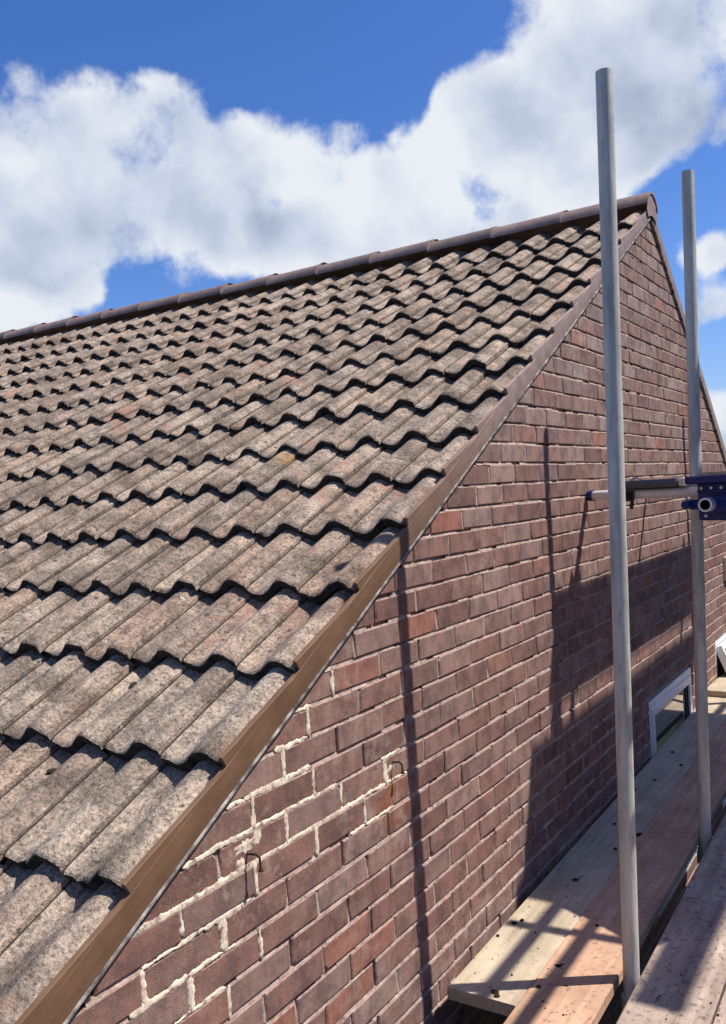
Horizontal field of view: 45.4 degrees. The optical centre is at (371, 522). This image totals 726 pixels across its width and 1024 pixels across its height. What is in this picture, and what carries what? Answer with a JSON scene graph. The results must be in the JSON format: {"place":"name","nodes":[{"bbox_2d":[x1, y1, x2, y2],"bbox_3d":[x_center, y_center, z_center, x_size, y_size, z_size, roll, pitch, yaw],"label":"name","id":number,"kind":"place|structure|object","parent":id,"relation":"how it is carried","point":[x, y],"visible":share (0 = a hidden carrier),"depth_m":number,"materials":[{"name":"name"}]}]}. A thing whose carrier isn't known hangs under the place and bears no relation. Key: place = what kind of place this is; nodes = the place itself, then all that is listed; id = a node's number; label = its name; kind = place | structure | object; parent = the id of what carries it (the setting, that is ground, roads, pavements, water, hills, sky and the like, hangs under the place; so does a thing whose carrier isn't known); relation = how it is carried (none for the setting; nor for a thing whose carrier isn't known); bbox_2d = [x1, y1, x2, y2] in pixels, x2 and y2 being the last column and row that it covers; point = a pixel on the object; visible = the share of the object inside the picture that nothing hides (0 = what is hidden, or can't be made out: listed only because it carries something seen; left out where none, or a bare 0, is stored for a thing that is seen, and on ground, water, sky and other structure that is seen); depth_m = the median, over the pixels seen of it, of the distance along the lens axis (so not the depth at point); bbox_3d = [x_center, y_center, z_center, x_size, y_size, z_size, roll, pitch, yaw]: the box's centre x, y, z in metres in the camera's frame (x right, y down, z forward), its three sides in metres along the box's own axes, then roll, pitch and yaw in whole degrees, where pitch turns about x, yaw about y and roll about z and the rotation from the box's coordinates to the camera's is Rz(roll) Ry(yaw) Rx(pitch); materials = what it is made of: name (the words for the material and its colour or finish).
{"place":"outdoors","nodes":[
{"label":"outdoors","id":0,"kind":"place"},
{"bbox_2d":[0,0,725,448],"label":"sky","id":1,"kind":"structure","parent":0,"point":[150,150],"materials":[{"name":"blue"}]},
{"label":"lawn","id":2,"kind":"structure","parent":0,"visible":0},
{"bbox_2d":[0,191,725,1023],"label":"brick house","id":3,"kind":"structure","parent":2,"relation":"on","point":[416,583],"depth_m":2.98,"materials":[{"name":"brown brick"}]},
{"bbox_2d":[47,768,56,774],"bbox_3d":[-0.787,0.613,2.143,0.029,0.006,0.020,-4,31,-20],"label":"moss tuft","id":4,"kind":"object","parent":3,"relation":"on","point":[50,771],"visible":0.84,"depth_m":2.14,"materials":[{"name":"plant"}]},
{"bbox_2d":[246,853,263,871],"bbox_3d":[-0.264,0.755,1.933,0.050,0.040,0.012,-3,2,21],"label":"rusty nail","id":5,"kind":"object","parent":3,"relation":"attached to","point":[260,869],"visible":1,"depth_m":1.93,"materials":[{"name":"brown metal"}]},
{"bbox_2d":[392,761,404,773],"bbox_3d":[0.072,0.694,2.463,0.046,0.036,0.012,-3,2,20],"label":"rusty nail","id":6,"kind":"object","parent":3,"relation":"attached to","point":[402,772],"visible":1,"depth_m":2.46,"materials":[{"name":"brown metal"}]},
{"bbox_2d":[648,667,697,916],"bbox_3d":[1.771,1.547,5.156,0.094,1.194,1.004,-2,2,33],"label":"window","id":7,"kind":"structure","parent":3,"relation":"in","point":[672,705],"depth_m":5.10,"materials":[{"name":"white plastic"}]},
{"bbox_2d":[715,632,725,808],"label":"window","id":8,"kind":"structure","parent":3,"relation":"in","point":[720,648],"depth_m":6.20,"materials":[{"name":"white plastic"}]},
{"bbox_2d":[723,556,725,579],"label":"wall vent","id":9,"kind":"object","parent":3,"relation":"attached to","point":[724,559],"depth_m":6.49,"materials":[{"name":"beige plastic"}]},
{"bbox_2d":[595,68,639,1010],"bbox_3d":[0.776,1.422,2.582,0.108,5.432,0.138,-5,2,-40],"label":"scaffold pole","id":10,"kind":"object","parent":2,"relation":"on","point":[616,485],"visible":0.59,"depth_m":2.51,"materials":[{"name":"metal"}]},
{"bbox_2d":[681,169,710,862],"bbox_3d":[1.380,1.327,3.552,0.105,5.487,0.175,5,8,77],"label":"scaffold pole","id":11,"kind":"object","parent":2,"relation":"on","point":[695,469],"visible":0.62,"depth_m":3.52,"materials":[{"name":"metal"}]},
{"bbox_2d":[585,472,725,520],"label":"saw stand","id":12,"kind":"object","parent":11,"relation":"attached to","point":[709,492],"visible":0.98,"depth_m":3.42,"materials":[{"name":"metal"}]},
{"bbox_3d":[1.479,1.366,2.659,1.105,0.048,0.048,-2,2,33],"label":"transom tube","id":13,"kind":"object","parent":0,"visible":0},
{"bbox_2d":[713,986,725,1023],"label":"scaffold board","id":14,"kind":"object","parent":13,"relation":"on","point":[721,1017],"visible":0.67,"depth_m":2.38,"materials":[{"name":"grey wood"}]},
{"bbox_3d":[2.902,1.206,5.329,1.590,0.048,0.048,-2,2,33],"label":"transom tube","id":15,"kind":"object","parent":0,"visible":0},
{"bbox_3d":[3.089,1.113,6.452,0.224,0.040,2.240,-2,2,33],"label":"scaffold board","id":16,"kind":"object","parent":15,"relation":"on","visible":0},
{"bbox_2d":[708,672,725,696],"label":"scaffold board","id":17,"kind":"object","parent":16,"relation":"on","point":[716,687],"visible":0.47,"depth_m":5.88,"materials":[{"name":"brown wood"}]},
{"bbox_3d":[2.413,1.352,3.238,0.048,0.048,8.600,-2,2,33],"label":"ledger tube","id":18,"kind":"object","parent":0,"visible":0},
{"bbox_3d":[1.040,1.418,2.171,1.320,0.048,0.048,-2,2,33],"label":"transom tube","id":19,"kind":"object","parent":18,"relation":"on","visible":0},
{"bbox_2d":[447,696,725,1015],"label":"scaffold board","id":20,"kind":"object","parent":19,"relation":"on","point":[557,920],"visible":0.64,"depth_m":3.13,"materials":[{"name":"brown wood"}]},
{"bbox_2d":[503,720,725,1023],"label":"scaffold board","id":21,"kind":"object","parent":19,"relation":"on","point":[667,842],"visible":0.83,"depth_m":2.94,"materials":[{"name":"orange wood"}]},
{"bbox_2d":[475,731,725,1018],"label":"moss crumbs","id":22,"kind":"object","parent":21,"relation":"on","point":[592,939],"visible":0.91,"depth_m":2.65,"materials":[{"name":"green plant"}]},
{"bbox_2d":[616,813,725,1023],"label":"scaffold board","id":23,"kind":"object","parent":19,"relation":"on","point":[696,926],"visible":0.95,"depth_m":2.65,"materials":[{"name":"grey wood"}]}
]}

